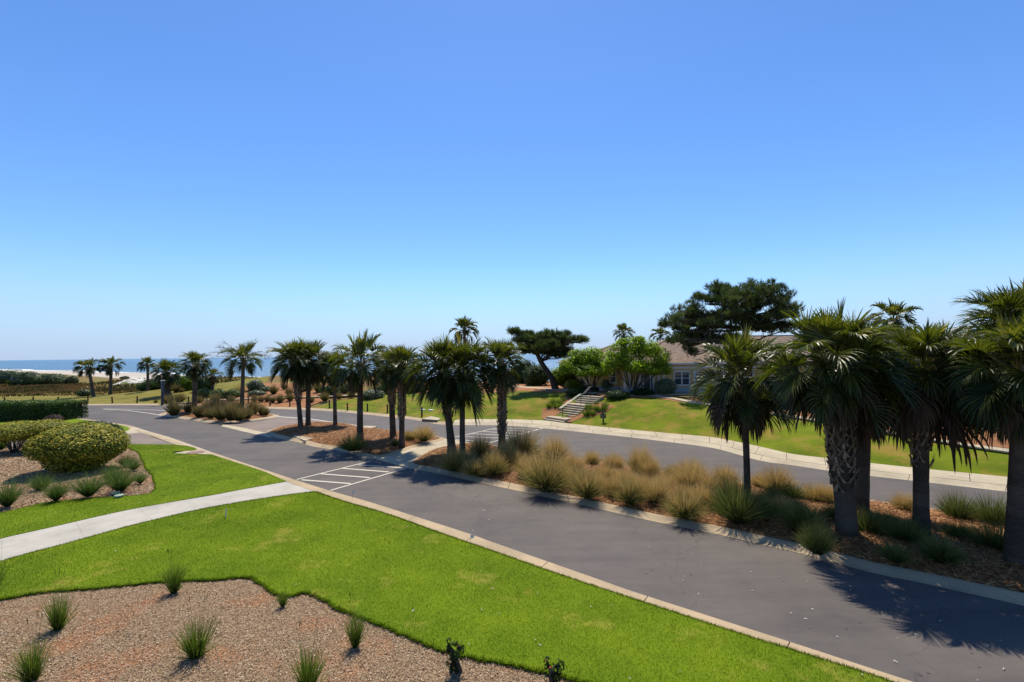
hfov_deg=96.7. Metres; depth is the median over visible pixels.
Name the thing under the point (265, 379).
dry lawn
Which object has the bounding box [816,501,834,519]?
grass clump
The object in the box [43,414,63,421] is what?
shrub
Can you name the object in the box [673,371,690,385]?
window
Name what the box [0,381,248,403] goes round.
dry lawn
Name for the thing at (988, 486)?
sidewalk kerb
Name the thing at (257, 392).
berm shrub
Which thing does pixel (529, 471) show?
grass clump
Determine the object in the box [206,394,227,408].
grass clump
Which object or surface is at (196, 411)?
grass clump
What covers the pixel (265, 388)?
berm shrub
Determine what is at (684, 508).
grass clump
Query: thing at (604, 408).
lily clump
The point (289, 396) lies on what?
grass clump
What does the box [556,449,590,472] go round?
grass clump
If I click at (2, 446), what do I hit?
grass clump
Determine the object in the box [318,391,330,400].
grass clump
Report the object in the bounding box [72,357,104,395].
palm tree
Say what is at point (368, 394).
berm shrub
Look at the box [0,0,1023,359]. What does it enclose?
sky
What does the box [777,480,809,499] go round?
grass clump
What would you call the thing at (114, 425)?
rounded shrub
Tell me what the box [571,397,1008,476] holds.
bank lawn
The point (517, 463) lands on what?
grass clump
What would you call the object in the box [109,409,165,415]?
lane marking
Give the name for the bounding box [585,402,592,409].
lily clump
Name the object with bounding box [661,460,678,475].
grass clump
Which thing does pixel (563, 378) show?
house shrub
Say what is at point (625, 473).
grass clump
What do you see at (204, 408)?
grass clump
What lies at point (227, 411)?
grass clump
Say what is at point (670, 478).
grass clump
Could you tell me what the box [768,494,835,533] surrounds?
grass clump
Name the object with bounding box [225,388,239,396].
berm shrub
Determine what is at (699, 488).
grass clump
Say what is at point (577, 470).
grass clump
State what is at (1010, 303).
palm tree
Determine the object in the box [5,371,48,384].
dune shrub
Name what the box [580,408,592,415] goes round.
lily clump
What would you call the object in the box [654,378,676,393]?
round shrub
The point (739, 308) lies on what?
pine tree
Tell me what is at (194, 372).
palm tree
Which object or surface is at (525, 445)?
grass clump
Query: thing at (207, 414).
grass clump
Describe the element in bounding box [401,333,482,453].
palm tree
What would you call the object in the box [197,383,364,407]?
straw berm
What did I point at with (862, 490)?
palm tree
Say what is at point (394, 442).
grass clump
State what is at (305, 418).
flush gutter
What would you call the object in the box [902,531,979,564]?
grass clump
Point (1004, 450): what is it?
bank path
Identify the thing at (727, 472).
grass clump
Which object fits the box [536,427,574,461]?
grass clump
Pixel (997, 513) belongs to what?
grass clump
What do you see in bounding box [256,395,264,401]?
grass clump
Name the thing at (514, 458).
grass clump
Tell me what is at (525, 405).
bank lawn
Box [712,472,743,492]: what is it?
grass clump
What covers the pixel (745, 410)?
palm tree
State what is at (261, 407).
grass clump
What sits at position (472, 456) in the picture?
grass clump
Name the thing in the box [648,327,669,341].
palm tree
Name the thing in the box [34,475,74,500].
grass clump
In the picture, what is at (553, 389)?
bank path
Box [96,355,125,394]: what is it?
palm tree
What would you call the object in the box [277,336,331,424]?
palm tree
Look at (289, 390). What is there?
grass clump
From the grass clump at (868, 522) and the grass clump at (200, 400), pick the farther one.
the grass clump at (200, 400)
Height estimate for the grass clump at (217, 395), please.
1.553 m
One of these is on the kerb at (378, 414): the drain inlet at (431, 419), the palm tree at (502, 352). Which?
the drain inlet at (431, 419)
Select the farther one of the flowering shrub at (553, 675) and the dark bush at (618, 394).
the dark bush at (618, 394)
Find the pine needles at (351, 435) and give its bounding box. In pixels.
[272,421,439,454]
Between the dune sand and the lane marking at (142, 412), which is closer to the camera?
the lane marking at (142, 412)
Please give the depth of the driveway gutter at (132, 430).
37.42 m
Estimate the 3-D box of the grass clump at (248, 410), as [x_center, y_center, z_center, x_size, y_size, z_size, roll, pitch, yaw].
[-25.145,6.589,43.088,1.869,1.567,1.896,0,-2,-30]
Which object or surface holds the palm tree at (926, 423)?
on the mulch bed at (788, 531)
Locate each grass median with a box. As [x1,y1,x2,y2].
[166,410,269,420]
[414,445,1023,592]
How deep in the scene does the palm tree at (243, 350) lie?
49.50 m
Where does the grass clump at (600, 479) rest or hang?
on the mulch bed at (788, 531)
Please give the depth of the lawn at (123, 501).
20.57 m
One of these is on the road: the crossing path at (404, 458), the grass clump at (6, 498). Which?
the crossing path at (404, 458)
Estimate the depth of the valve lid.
19.51 m
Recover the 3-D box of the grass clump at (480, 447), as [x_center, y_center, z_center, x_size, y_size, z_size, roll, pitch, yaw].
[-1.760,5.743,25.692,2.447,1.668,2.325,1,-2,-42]
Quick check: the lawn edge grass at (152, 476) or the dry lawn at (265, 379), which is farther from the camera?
the dry lawn at (265, 379)
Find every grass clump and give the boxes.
[0,441,11,449]
[0,473,31,506]
[0,560,15,591]
[1,610,63,681]
[23,471,57,490]
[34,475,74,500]
[38,568,82,631]
[63,466,114,496]
[92,460,127,481]
[96,463,154,491]
[115,450,138,465]
[118,453,148,469]
[133,470,151,483]
[159,393,174,403]
[159,549,193,593]
[162,397,184,415]
[165,594,225,659]
[170,382,183,392]
[173,392,186,401]
[182,400,195,412]
[190,403,205,416]
[197,396,204,402]
[198,398,213,408]
[198,403,211,415]
[201,404,215,417]
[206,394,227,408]
[208,401,225,419]
[209,393,221,400]
[218,399,243,420]
[219,396,245,410]
[229,407,249,420]
[238,404,257,418]
[245,397,260,414]
[250,392,257,401]
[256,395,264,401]
[257,404,265,414]
[261,407,270,414]
[263,394,270,401]
[268,384,279,393]
[274,392,285,402]
[275,582,290,606]
[283,384,292,394]
[284,393,294,400]
[286,621,334,681]
[312,383,321,391]
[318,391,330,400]
[328,429,370,450]
[343,591,369,648]
[390,439,398,445]
[405,430,416,439]
[409,422,438,440]
[431,444,471,471]
[454,450,482,467]
[457,456,488,475]
[466,431,496,456]
[478,447,513,475]
[489,439,524,464]
[492,436,528,454]
[493,421,546,456]
[503,449,526,467]
[510,448,539,476]
[511,444,578,491]
[518,455,548,477]
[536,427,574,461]
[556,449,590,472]
[557,463,574,480]
[561,463,611,498]
[567,463,594,485]
[581,447,602,464]
[590,460,616,479]
[590,471,609,489]
[597,450,626,468]
[601,473,623,495]
[609,470,653,504]
[610,464,640,482]
[622,439,657,471]
[625,469,661,491]
[633,452,664,477]
[639,469,678,503]
[647,471,676,492]
[653,484,712,520]
[654,466,681,487]
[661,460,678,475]
[664,480,691,499]
[669,451,720,491]
[675,455,708,474]
[682,478,716,505]
[688,469,725,491]
[693,486,728,510]
[701,472,779,523]
[708,460,740,484]
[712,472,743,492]
[749,488,783,518]
[751,469,766,487]
[752,460,802,492]
[756,483,790,502]
[765,493,795,511]
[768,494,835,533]
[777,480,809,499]
[792,516,842,554]
[798,479,830,501]
[812,481,833,502]
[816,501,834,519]
[856,502,898,533]
[869,506,903,524]
[872,540,922,563]
[874,512,933,542]
[885,490,912,510]
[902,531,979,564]
[931,486,985,519]
[935,517,979,539]
[957,515,1004,550]
[958,489,1006,525]
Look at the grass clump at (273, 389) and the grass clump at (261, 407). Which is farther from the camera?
the grass clump at (273, 389)
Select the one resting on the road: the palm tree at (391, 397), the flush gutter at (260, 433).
the flush gutter at (260, 433)
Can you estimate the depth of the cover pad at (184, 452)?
28.75 m
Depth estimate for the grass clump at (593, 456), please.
23.41 m
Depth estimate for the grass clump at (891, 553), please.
12.38 m
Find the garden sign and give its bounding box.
[600,411,605,421]
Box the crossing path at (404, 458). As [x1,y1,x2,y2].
[376,439,468,467]
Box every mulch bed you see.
[0,448,153,511]
[0,578,569,681]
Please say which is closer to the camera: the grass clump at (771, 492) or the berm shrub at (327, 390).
the grass clump at (771, 492)
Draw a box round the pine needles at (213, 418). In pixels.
[167,410,272,420]
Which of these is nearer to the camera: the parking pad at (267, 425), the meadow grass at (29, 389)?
the parking pad at (267, 425)
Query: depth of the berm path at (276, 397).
58.34 m
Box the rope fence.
[0,396,422,416]
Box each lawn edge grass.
[0,447,156,512]
[0,491,315,561]
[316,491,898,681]
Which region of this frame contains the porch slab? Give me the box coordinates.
[651,392,703,394]
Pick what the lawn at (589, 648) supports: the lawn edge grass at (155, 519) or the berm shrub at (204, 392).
the lawn edge grass at (155, 519)
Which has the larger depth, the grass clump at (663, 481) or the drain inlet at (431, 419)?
the drain inlet at (431, 419)
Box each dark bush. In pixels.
[564,388,587,395]
[581,385,598,391]
[604,390,630,398]
[631,388,655,395]
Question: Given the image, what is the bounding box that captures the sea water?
[0,354,566,380]
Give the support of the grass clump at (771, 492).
on the mulch bed at (788, 531)
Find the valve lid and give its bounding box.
[114,494,123,497]
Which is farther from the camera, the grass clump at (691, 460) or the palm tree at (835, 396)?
the grass clump at (691, 460)
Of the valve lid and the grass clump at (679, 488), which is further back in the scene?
the valve lid
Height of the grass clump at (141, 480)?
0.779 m
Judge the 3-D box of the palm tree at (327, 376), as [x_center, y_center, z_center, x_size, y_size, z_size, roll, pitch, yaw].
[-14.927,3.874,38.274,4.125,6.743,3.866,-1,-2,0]
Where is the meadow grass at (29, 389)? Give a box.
[0,376,256,396]
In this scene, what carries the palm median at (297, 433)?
on the road
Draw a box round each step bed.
[542,396,571,418]
[566,402,611,422]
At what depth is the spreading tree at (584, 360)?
46.34 m
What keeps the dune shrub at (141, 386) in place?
on the ground at (98, 377)
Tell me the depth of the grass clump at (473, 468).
21.83 m
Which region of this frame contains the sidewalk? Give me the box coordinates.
[454,419,1006,484]
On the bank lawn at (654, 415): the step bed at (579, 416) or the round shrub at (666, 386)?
the step bed at (579, 416)
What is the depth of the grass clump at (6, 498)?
18.39 m
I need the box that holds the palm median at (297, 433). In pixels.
[272,423,436,453]
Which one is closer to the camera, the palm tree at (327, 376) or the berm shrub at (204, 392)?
the palm tree at (327, 376)
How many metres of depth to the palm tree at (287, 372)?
36.87 m
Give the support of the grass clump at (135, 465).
on the mulch bed at (28, 499)
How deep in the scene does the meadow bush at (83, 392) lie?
72.11 m
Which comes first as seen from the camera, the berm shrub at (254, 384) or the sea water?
the berm shrub at (254, 384)
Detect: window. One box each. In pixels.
[609,370,616,382]
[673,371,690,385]
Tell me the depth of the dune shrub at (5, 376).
116.97 m
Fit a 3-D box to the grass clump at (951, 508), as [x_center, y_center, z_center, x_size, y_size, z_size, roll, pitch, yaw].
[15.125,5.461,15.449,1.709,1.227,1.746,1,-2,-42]
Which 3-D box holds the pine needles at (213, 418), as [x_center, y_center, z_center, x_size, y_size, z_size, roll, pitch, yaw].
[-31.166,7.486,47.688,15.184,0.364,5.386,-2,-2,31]
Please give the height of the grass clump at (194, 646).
1.224 m
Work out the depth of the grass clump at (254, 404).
45.77 m
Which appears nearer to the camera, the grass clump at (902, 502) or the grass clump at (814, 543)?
the grass clump at (814, 543)
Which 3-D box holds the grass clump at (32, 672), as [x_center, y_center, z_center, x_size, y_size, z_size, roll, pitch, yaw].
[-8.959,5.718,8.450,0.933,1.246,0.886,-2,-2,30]
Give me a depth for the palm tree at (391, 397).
32.09 m
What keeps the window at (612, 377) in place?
in the tan house
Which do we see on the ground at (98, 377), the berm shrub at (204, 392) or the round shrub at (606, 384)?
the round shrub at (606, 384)
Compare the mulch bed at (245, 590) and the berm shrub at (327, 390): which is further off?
the berm shrub at (327, 390)
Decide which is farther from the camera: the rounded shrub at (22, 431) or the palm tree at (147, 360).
the palm tree at (147, 360)
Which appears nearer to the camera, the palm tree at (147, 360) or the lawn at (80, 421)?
the lawn at (80, 421)
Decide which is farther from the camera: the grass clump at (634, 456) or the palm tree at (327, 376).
the palm tree at (327, 376)
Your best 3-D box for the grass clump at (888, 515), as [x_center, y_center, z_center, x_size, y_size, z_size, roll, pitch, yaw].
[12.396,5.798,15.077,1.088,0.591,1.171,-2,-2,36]
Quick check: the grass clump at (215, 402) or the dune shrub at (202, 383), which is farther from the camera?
the dune shrub at (202, 383)
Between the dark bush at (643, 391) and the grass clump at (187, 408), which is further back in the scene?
the grass clump at (187, 408)
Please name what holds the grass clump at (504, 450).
on the mulch bed at (788, 531)
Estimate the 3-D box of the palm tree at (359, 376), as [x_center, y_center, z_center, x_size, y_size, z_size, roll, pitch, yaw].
[-10.330,2.992,31.120,4.610,7.973,4.862,-1,-2,0]
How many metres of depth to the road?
13.52 m
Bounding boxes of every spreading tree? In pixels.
[557,345,612,391]
[600,335,673,389]
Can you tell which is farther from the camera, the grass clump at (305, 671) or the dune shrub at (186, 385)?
the dune shrub at (186, 385)
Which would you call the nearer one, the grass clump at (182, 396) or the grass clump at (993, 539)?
the grass clump at (993, 539)
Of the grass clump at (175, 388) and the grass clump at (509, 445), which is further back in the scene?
the grass clump at (175, 388)
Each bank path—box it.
[514,386,598,393]
[601,393,1008,452]
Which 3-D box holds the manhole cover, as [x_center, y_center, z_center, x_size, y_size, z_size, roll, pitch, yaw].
[-19.965,7.015,28.731,0.960,0.012,0.960,-1,-2,0]
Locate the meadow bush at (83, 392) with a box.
[76,389,90,395]
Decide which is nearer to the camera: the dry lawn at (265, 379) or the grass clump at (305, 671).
the grass clump at (305, 671)
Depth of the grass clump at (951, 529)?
13.85 m
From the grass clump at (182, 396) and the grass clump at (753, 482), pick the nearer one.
the grass clump at (753, 482)
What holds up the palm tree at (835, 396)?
on the mulch bed at (788, 531)
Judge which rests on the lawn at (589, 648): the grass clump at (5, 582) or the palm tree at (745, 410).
the grass clump at (5, 582)
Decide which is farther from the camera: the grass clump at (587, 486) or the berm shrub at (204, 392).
the berm shrub at (204, 392)
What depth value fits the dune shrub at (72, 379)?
113.77 m
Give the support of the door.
in the tan house
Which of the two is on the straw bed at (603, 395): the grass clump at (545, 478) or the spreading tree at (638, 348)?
the spreading tree at (638, 348)
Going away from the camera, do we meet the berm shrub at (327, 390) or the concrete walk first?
the concrete walk
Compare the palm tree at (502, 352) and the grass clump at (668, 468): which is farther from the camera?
the palm tree at (502, 352)
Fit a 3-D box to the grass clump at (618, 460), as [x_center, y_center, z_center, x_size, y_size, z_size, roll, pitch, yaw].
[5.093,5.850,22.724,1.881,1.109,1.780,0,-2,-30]
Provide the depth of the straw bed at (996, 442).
24.91 m
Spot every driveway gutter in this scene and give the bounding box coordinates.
[125,427,138,433]
[135,427,211,452]
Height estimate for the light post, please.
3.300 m
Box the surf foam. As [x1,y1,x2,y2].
[22,369,237,376]
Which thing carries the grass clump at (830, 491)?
on the mulch bed at (788, 531)
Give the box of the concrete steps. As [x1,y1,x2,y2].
[543,395,603,422]
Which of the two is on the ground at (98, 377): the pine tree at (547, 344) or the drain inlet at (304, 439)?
the pine tree at (547, 344)
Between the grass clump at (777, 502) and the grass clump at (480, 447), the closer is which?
the grass clump at (777, 502)
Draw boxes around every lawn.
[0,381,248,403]
[0,418,129,430]
[0,444,285,538]
[0,492,890,681]
[205,376,268,399]
[316,391,576,421]
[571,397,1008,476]
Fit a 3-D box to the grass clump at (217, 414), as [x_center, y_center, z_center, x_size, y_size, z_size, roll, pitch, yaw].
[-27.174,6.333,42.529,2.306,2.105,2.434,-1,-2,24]
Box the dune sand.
[113,377,145,384]
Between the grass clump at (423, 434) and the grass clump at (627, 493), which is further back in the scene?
the grass clump at (423, 434)
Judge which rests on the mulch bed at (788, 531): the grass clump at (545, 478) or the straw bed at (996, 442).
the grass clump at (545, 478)
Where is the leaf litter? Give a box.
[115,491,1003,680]
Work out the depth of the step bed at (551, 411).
42.30 m
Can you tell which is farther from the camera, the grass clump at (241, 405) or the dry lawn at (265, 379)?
the dry lawn at (265, 379)
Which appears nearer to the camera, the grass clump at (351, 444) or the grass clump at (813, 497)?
the grass clump at (813, 497)
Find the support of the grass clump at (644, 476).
on the mulch bed at (788, 531)
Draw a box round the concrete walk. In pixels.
[0,482,310,560]
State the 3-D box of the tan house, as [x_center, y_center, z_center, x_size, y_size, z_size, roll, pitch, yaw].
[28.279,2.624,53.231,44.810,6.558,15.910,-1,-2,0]
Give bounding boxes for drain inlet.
[292,435,313,443]
[422,416,440,422]
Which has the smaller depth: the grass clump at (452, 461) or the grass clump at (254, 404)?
the grass clump at (452, 461)
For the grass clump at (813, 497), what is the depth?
17.28 m
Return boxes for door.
[641,371,652,388]
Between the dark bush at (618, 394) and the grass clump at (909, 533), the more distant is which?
the dark bush at (618, 394)
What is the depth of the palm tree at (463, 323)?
69.48 m
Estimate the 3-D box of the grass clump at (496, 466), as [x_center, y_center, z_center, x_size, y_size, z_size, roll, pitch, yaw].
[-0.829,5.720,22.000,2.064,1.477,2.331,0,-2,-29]
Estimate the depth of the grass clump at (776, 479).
18.40 m
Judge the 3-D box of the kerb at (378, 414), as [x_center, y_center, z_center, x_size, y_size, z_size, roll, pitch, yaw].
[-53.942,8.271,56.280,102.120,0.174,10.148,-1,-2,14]
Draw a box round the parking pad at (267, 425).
[229,417,324,431]
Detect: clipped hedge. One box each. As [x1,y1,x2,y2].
[0,399,88,420]
[565,379,583,387]
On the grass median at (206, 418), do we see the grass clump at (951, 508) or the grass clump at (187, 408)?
the grass clump at (187, 408)
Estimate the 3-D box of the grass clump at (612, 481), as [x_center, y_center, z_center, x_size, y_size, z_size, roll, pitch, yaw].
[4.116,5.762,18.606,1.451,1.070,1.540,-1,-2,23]
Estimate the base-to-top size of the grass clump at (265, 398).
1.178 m
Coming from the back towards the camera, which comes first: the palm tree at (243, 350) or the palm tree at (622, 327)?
the palm tree at (622, 327)
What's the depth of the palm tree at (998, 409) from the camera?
12.10 m
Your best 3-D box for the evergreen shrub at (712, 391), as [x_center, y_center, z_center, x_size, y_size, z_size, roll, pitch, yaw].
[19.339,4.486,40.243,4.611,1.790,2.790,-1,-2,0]
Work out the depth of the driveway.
33.37 m
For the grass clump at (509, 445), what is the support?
on the mulch bed at (788, 531)
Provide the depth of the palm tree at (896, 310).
47.08 m
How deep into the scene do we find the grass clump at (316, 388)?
60.58 m
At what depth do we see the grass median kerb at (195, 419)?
43.90 m
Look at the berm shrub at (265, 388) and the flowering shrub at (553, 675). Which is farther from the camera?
the berm shrub at (265, 388)
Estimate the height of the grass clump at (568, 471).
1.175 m
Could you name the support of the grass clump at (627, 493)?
on the mulch bed at (788, 531)
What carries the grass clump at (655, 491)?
on the mulch bed at (788, 531)
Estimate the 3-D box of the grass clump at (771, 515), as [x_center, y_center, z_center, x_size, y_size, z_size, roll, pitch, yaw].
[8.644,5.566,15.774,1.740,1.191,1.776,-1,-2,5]
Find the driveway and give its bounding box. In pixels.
[11,432,170,446]
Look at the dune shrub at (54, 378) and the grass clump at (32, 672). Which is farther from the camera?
the dune shrub at (54, 378)
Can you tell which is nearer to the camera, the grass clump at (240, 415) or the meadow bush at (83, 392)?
the grass clump at (240, 415)
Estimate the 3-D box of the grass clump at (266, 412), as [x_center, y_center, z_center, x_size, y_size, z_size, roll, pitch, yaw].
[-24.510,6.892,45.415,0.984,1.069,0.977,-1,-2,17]
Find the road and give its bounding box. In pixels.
[82,405,1023,681]
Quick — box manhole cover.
[187,450,204,453]
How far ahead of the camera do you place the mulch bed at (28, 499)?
22.47 m
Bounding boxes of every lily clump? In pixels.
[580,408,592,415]
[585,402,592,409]
[598,404,609,410]
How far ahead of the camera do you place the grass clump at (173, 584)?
11.58 m
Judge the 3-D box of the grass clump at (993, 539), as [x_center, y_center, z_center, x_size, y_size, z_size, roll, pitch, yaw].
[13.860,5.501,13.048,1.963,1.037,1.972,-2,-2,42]
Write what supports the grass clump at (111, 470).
on the mulch bed at (28, 499)
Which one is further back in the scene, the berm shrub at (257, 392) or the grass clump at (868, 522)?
the berm shrub at (257, 392)
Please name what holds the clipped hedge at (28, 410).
on the ground at (98, 377)
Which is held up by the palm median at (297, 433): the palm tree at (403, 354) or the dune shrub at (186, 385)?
the palm tree at (403, 354)
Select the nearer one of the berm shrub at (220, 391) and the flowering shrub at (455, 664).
the flowering shrub at (455, 664)
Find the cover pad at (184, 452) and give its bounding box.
[177,450,208,453]
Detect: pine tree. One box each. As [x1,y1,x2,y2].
[506,325,589,388]
[656,276,805,376]
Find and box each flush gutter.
[222,424,270,437]
[278,416,356,425]
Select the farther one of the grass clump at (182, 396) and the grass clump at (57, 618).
the grass clump at (182, 396)
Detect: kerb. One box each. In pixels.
[77,418,911,681]
[82,404,445,424]
[159,412,278,422]
[265,423,445,458]
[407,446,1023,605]
[453,422,1006,491]
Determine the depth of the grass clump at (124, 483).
20.31 m
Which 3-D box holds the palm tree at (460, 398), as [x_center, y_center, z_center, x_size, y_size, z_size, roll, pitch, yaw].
[-2.814,2.958,26.295,4.913,7.586,4.539,-2,-2,29]
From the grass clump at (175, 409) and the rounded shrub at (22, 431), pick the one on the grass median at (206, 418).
the grass clump at (175, 409)
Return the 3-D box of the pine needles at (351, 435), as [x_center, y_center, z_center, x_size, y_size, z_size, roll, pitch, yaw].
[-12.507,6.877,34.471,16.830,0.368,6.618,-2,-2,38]
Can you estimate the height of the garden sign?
0.960 m
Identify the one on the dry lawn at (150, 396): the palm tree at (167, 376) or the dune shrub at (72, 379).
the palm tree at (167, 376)
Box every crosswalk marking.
[297,461,406,489]
[456,428,542,442]
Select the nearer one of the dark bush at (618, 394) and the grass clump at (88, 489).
the grass clump at (88, 489)
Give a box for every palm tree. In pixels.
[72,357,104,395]
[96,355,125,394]
[136,357,156,390]
[146,358,185,395]
[176,350,213,406]
[200,368,224,391]
[210,338,270,404]
[264,338,327,426]
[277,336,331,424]
[311,350,356,424]
[326,328,388,440]
[369,345,410,437]
[374,344,425,447]
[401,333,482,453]
[418,329,502,454]
[448,315,478,344]
[470,337,529,447]
[613,322,635,341]
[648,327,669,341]
[686,323,803,495]
[747,298,937,537]
[803,318,929,511]
[851,318,1007,536]
[866,298,922,334]
[925,307,1023,566]
[947,277,1023,378]
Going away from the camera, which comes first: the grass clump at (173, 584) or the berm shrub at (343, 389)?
the grass clump at (173, 584)
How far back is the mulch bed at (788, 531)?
13.88 m
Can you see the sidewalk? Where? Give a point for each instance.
(953, 475)
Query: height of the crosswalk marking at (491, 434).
0.001 m
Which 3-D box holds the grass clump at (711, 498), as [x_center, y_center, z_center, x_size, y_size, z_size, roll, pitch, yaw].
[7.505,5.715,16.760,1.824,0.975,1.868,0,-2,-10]
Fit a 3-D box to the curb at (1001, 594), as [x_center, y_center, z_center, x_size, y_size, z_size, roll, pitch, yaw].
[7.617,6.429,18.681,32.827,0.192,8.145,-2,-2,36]
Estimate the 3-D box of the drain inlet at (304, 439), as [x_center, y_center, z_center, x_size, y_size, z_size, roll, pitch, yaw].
[-15.332,7.050,32.845,2.241,0.140,3.188,-1,-2,0]
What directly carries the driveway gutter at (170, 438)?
on the ground at (98, 377)
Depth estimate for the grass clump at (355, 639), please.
9.34 m
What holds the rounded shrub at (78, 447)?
on the mulch bed at (28, 499)
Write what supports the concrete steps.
on the ground at (98, 377)
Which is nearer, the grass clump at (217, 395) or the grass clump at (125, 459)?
the grass clump at (125, 459)
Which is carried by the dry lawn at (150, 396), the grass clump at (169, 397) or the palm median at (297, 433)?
the grass clump at (169, 397)
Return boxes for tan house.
[556,335,951,392]
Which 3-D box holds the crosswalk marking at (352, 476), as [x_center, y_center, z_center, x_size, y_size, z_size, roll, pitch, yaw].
[-8.069,6.760,23.178,3.154,0.001,4.766,-2,-2,33]
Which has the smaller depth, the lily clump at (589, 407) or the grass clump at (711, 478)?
the grass clump at (711, 478)
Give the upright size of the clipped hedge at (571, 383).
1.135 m
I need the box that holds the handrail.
[560,386,592,416]
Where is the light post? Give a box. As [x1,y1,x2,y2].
[160,380,164,404]
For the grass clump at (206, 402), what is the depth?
48.00 m
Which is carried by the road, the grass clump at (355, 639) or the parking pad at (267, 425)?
the parking pad at (267, 425)
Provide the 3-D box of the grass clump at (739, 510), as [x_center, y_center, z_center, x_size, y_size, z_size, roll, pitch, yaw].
[7.665,5.210,15.462,2.638,1.916,2.671,-1,-2,21]
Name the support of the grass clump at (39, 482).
on the mulch bed at (28, 499)
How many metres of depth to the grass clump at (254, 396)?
58.04 m
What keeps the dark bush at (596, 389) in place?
on the ground at (98, 377)
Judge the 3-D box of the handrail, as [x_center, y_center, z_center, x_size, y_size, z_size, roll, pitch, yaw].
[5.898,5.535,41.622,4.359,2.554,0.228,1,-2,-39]
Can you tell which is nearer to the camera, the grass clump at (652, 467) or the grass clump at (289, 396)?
the grass clump at (652, 467)
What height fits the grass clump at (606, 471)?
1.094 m
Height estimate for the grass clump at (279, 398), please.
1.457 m
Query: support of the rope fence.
on the ground at (98, 377)
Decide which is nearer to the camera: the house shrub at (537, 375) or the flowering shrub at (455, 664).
the flowering shrub at (455, 664)
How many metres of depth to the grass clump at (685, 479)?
18.55 m
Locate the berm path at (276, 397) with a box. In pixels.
[168,394,356,403]
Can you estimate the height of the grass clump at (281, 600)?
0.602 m
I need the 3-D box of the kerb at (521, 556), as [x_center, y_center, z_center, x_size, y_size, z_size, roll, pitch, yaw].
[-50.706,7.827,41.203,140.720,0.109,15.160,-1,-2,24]
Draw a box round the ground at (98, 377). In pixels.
[0,369,969,556]
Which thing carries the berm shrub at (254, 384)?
on the straw berm
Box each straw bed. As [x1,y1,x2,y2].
[397,381,580,393]
[595,391,681,401]
[688,396,1008,448]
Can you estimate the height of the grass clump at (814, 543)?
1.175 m
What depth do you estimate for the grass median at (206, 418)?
45.51 m
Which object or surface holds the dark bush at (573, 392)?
on the ground at (98, 377)
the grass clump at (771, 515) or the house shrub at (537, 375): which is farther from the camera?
the house shrub at (537, 375)
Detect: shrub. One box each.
[0,369,21,383]
[0,418,70,452]
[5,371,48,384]
[21,422,131,473]
[36,373,79,383]
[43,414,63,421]
[60,420,126,439]
[65,376,79,383]
[134,378,159,390]
[178,374,191,390]
[191,377,214,390]
[197,387,210,396]
[210,388,225,397]
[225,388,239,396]
[246,378,265,390]
[247,390,266,395]
[260,386,269,390]
[318,385,339,394]
[339,383,355,391]
[363,388,384,398]
[445,637,465,672]
[507,360,536,382]
[524,364,549,385]
[544,656,564,681]
[551,367,572,384]
[600,378,613,389]
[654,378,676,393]
[702,382,754,399]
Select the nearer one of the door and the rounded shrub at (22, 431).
the rounded shrub at (22, 431)
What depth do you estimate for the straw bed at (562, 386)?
52.67 m
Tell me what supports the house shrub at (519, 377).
on the ground at (98, 377)
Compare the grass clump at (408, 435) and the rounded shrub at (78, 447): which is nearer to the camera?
the rounded shrub at (78, 447)
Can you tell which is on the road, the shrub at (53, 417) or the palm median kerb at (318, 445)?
the palm median kerb at (318, 445)
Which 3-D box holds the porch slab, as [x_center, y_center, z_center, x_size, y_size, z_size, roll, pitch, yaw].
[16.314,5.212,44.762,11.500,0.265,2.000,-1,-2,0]

